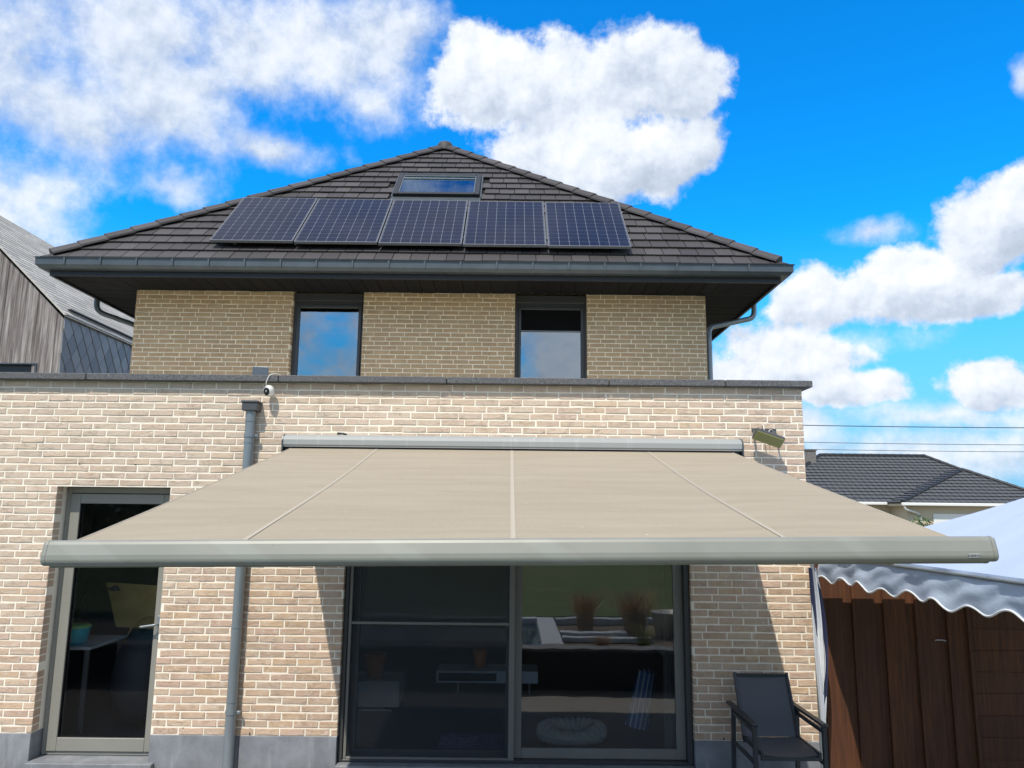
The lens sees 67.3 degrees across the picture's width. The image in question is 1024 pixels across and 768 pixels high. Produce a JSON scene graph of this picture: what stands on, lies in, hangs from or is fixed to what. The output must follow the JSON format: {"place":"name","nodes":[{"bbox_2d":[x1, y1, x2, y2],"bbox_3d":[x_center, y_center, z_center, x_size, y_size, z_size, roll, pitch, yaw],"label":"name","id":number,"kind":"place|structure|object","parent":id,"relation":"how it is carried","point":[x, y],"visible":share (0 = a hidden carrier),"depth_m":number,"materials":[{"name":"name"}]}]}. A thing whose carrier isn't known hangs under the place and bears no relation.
{"place":"outdoors","nodes":[
{"label":"outdoors","id":0,"kind":"place"},
{"bbox_2d":[0,216,133,373],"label":"timber house","id":1,"kind":"structure","parent":0,"point":[49,323],"depth_m":15.64,"materials":[{"name":"grey wood"}]},
{"bbox_2d":[0,363,36,372],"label":"window","id":2,"kind":"structure","parent":1,"relation":"in","point":[5,367],"depth_m":15.28,"materials":[{"name":"grey metal"}]},
{"bbox_2d":[437,733,504,748],"bbox_3d":[-0.356,3.426,7.328,0.680,0.023,0.580,1,-9,0],"label":"floor rug","id":3,"kind":"object","parent":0,"point":[479,741],"visible":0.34,"depth_m":7.36,"materials":[{"name":"grey carpet"}]},
{"bbox_2d":[436,663,537,693],"bbox_3d":[-0.303,3.640,9.452,1.230,0.300,0.460,1,-9,0],"label":"wall bench","id":4,"kind":"object","parent":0,"point":[463,673],"depth_m":9.25,"materials":[{"name":"grey paint"}]},
{"bbox_2d":[473,649,486,667],"bbox_3d":[-0.396,3.395,9.523,0.180,0.200,0.180,1,-9,0],"label":"orange pot","id":5,"kind":"object","parent":4,"relation":"on","point":[480,656],"visible":1,"depth_m":9.46,"materials":[{"name":"orange ceramic"}]},
{"bbox_2d":[0,0,1023,487],"label":"sky","id":6,"kind":"structure","parent":0,"point":[875,148],"materials":[{"name":"blue"}]},
{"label":"patio","id":7,"kind":"structure","parent":0,"visible":0},
{"bbox_2d":[726,672,828,767],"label":"garden chair","id":8,"kind":"object","parent":7,"relation":"on","point":[767,706],"visible":1,"depth_m":6.47,"materials":[{"name":"grey metal"}]},
{"bbox_2d":[808,498,1023,767],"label":"party tent","id":9,"kind":"object","parent":7,"relation":"on","point":[990,589],"visible":0.85,"depth_m":5.33,"materials":[{"name":"white fabric"}]},
{"bbox_3d":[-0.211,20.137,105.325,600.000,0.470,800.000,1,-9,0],"label":"ground","id":10,"kind":"structure","parent":0,"visible":0},
{"bbox_2d":[0,141,820,767],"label":"brick house","id":11,"kind":"structure","parent":10,"relation":"on","point":[256,667],"depth_m":7.29,"materials":[{"name":"brick"},{"name":"roof tile"},{"name":"glass"}]},
{"bbox_2d":[24,487,170,767],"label":"patio door","id":12,"kind":"structure","parent":11,"relation":"in","point":[58,750],"depth_m":7.00,"materials":[{"name":"grey metal"}]},
{"bbox_2d":[70,635,126,734],"bbox_3d":[-4.707,3.072,7.922,1.050,0.830,0.750,1,-9,0],"label":"desk","id":13,"kind":"object","parent":11,"relation":"on","point":[95,641],"visible":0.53,"depth_m":7.63,"materials":[{"name":"grey paint"}]},
{"bbox_2d":[70,622,91,644],"bbox_3d":[-4.427,2.541,7.833,0.248,0.190,0.248,1,-9,0],"label":"storage tub","id":14,"kind":"object","parent":13,"relation":"on","point":[80,633],"visible":0.74,"depth_m":7.76,"materials":[{"name":"teal plastic"}]},
{"bbox_2d":[77,586,120,622],"bbox_3d":[-4.446,2.445,8.282,0.403,0.531,0.120,2,-10,-9],"label":"desk lamp","id":15,"kind":"object","parent":13,"relation":"on","point":[115,588],"visible":0.96,"depth_m":8.29,"materials":[{"name":"grey plastic"}]},
{"bbox_2d":[109,632,152,720],"bbox_3d":[-3.781,2.992,7.962,0.680,0.820,0.680,1,-9,0],"label":"bean bag","id":16,"kind":"object","parent":11,"relation":"on","point":[129,686],"visible":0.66,"depth_m":7.67,"materials":[{"name":"grey"}]},
{"bbox_2d":[106,582,156,628],"bbox_3d":[-4.165,2.500,8.658,0.899,0.506,0.126,1,-9,0],"label":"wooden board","id":17,"kind":"object","parent":11,"relation":"on","point":[131,604],"visible":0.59,"depth_m":8.66,"materials":[{"name":"brown wood"}]},
{"bbox_2d":[122,615,154,644],"bbox_3d":[-3.933,2.715,8.463,0.709,0.334,0.020,1,-9,0],"label":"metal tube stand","id":18,"kind":"object","parent":11,"relation":"on","point":[135,623],"visible":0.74,"depth_m":8.47,"materials":[{"name":"grey metal"}]},
{"bbox_2d":[252,366,268,374],"bbox_3d":[-2.428,-0.110,7.439,0.149,0.107,0.090,2,-10,-10],"label":"solar charger","id":19,"kind":"object","parent":11,"relation":"on","point":[256,370],"visible":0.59,"depth_m":7.41,"materials":[{"name":"metal"}]},
{"bbox_2d":[263,374,279,396],"bbox_3d":[-2.264,0.011,7.231,0.099,0.228,0.152,-2,-10,14],"label":"security camera","id":20,"kind":"object","parent":11,"relation":"attached to","point":[268,390],"visible":0.99,"depth_m":7.17,"materials":[{"name":"white plastic"}]},
{"bbox_2d":[291,293,363,375],"bbox_3d":[-2.710,-0.279,11.262,1.039,2.133,0.100,1,-9,0],"label":"window","id":21,"kind":"structure","parent":11,"relation":"in","point":[302,300],"depth_m":11.37,"materials":[{"name":"grey metal"}]},
{"bbox_2d":[357,672,404,711],"bbox_3d":[-1.572,3.506,8.784,0.630,0.320,0.517,1,-9,0],"label":"white cabinet","id":22,"kind":"object","parent":11,"relation":"on","point":[386,689],"visible":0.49,"depth_m":8.56,"materials":[{"name":"grey paint"}]},
{"bbox_2d":[364,652,386,678],"bbox_3d":[-1.564,3.216,8.790,0.260,0.250,0.260,1,-9,0],"label":"orange pot","id":23,"kind":"object","parent":22,"relation":"on","point":[375,662],"visible":1,"depth_m":8.71,"materials":[{"name":"orange ceramic"}]},
{"bbox_2d":[233,208,630,247],"bbox_3d":[-1.246,-2.322,11.341,5.860,0.971,1.014,1,-9,0],"label":"mounting rail","id":24,"kind":"object","parent":11,"relation":"on","point":[465,226],"visible":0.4,"depth_m":11.13,"materials":[{"name":"grey metal"}]},
{"bbox_2d":[210,197,317,242],"bbox_3d":[-3.610,-2.431,11.332,1.150,0.040,1.620,1,34,0],"label":"solar module","id":25,"kind":"object","parent":24,"relation":"attached to","point":[262,220],"visible":1,"depth_m":11.23,"materials":[{"name":"blue"}]},
{"bbox_2d":[294,199,392,244],"bbox_3d":[-2.438,-2.409,11.317,1.150,0.040,1.620,1,34,0],"label":"solar module","id":26,"kind":"object","parent":24,"relation":"attached to","point":[346,221],"visible":1,"depth_m":11.21,"materials":[{"name":"blue glass"}]},
{"bbox_2d":[378,200,467,245],"bbox_3d":[-1.266,-2.386,11.302,1.150,0.040,1.620,1,34,0],"label":"solar module","id":27,"kind":"object","parent":24,"relation":"attached to","point":[425,223],"visible":1,"depth_m":11.20,"materials":[{"name":"blue glass"}]},
{"bbox_2d":[463,201,546,247],"bbox_3d":[-0.094,-2.364,11.287,1.150,0.039,1.620,1,34,0],"label":"solar module","id":28,"kind":"object","parent":24,"relation":"attached to","point":[504,224],"visible":1,"depth_m":11.19,"materials":[{"name":"blue glass"}]},
{"bbox_2d":[545,202,631,248],"bbox_3d":[1.078,-2.341,11.272,1.150,0.039,1.620,1,34,0],"label":"solar module","id":29,"kind":"object","parent":24,"relation":"attached to","point":[587,225],"visible":1,"depth_m":11.17,"materials":[{"name":"glass"},{"name":"silicon cells"},{"name":"aluminium"}]},
{"bbox_2d":[335,565,694,767],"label":"sliding door","id":30,"kind":"structure","parent":11,"relation":"in","point":[513,755],"depth_m":6.94,"materials":[{"name":"grey"}]},
{"bbox_2d":[40,432,998,567],"bbox_3d":[0.019,0.653,5.297,4.260,0.986,3.745,1,-9,0],"label":"awning","id":31,"kind":"object","parent":11,"relation":"attached to","point":[343,499],"visible":1,"depth_m":4.09,"materials":[{"name":"beige fabric"}]},
{"bbox_2d":[515,296,585,377],"bbox_3d":[0.564,-0.245,11.262,1.047,2.133,0.100,1,-9,0],"label":"window","id":32,"kind":"structure","parent":11,"relation":"in","point":[535,313],"depth_m":11.36,"materials":[{"name":"grey"}]},
{"bbox_2d":[536,717,606,745],"bbox_3d":[0.580,3.375,7.484,0.698,0.195,0.431,1,-9,0],"label":"dog bed","id":33,"kind":"object","parent":11,"relation":"on","point":[571,731],"visible":1,"depth_m":7.36,"materials":[{"name":"grey fabric"}]},
{"bbox_2d":[625,669,656,729],"bbox_3d":[1.319,3.226,7.881,0.338,0.595,0.179,1,-9,0],"label":"folding deck chair","id":34,"kind":"object","parent":11,"relation":"on","point":[639,713],"visible":1,"depth_m":7.81,"materials":[{"name":"blue fabric"}]},
{"bbox_2d":[661,565,675,748],"bbox_3d":[1.497,2.227,7.358,0.120,2.400,0.057,1,-9,0],"label":"curtain","id":35,"kind":"object","parent":11,"relation":"hanging from","point":[668,662],"visible":0.48,"depth_m":7.30,"materials":[{"name":"grey fabric"}]},
{"bbox_2d":[752,424,784,447],"bbox_3d":[2.362,0.483,7.129,0.286,0.228,0.190,1,-9,0],"label":"floodlight","id":36,"kind":"object","parent":11,"relation":"attached to","point":[763,435],"visible":1,"depth_m":7.06,"materials":[{"name":"grey plastic"}]},
{"bbox_2d":[804,449,1023,525],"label":"bungalow","id":37,"kind":"object","parent":10,"relation":"on","point":[908,487],"visible":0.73,"depth_m":38.87,"materials":[{"name":"black tile"}]},
{"bbox_2d":[814,564,1023,767],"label":"wooden fence","id":38,"kind":"object","parent":10,"relation":"on","point":[914,681],"visible":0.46,"depth_m":7.06,"materials":[{"name":"brown wood"}]},
{"bbox_2d":[909,514,933,526],"bbox_3d":[18.891,7.231,35.318,1.518,2.475,1.073,1,-9,0],"label":"leafy shrub","id":39,"kind":"object","parent":10,"relation":"on","point":[925,520],"visible":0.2,"depth_m":35.44,"materials":[{"name":"green plant"}]},
{"bbox_3d":[-6.038,3.621,28.988,0.280,7.000,1.200,1,-9,0],"label":"utility pole","id":40,"kind":"object","parent":10,"relation":"on","visible":0},
{"bbox_2d":[806,442,1003,444],"bbox_3d":[13.979,2.052,29.282,40.001,0.454,0.022,1,-9,0],"label":"power line","id":41,"kind":"object","parent":40,"relation":"attached to","point":[899,443],"visible":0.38,"depth_m":29.24,"materials":[{"name":"grey metal"}]},
{"bbox_2d":[808,449,1008,451],"bbox_3d":[13.976,2.315,29.238,40.001,0.446,0.020,1,-9,0],"label":"power line","id":42,"kind":"object","parent":40,"relation":"attached to","point":[900,450],"visible":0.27,"depth_m":29.20,"materials":[{"name":"grey metal"}]},
{"bbox_2d":[803,425,1023,427],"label":"power line","id":43,"kind":"object","parent":40,"relation":"attached to","point":[910,426],"visible":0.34,"depth_m":29.34,"materials":[{"name":"grey metal"}]}
]}

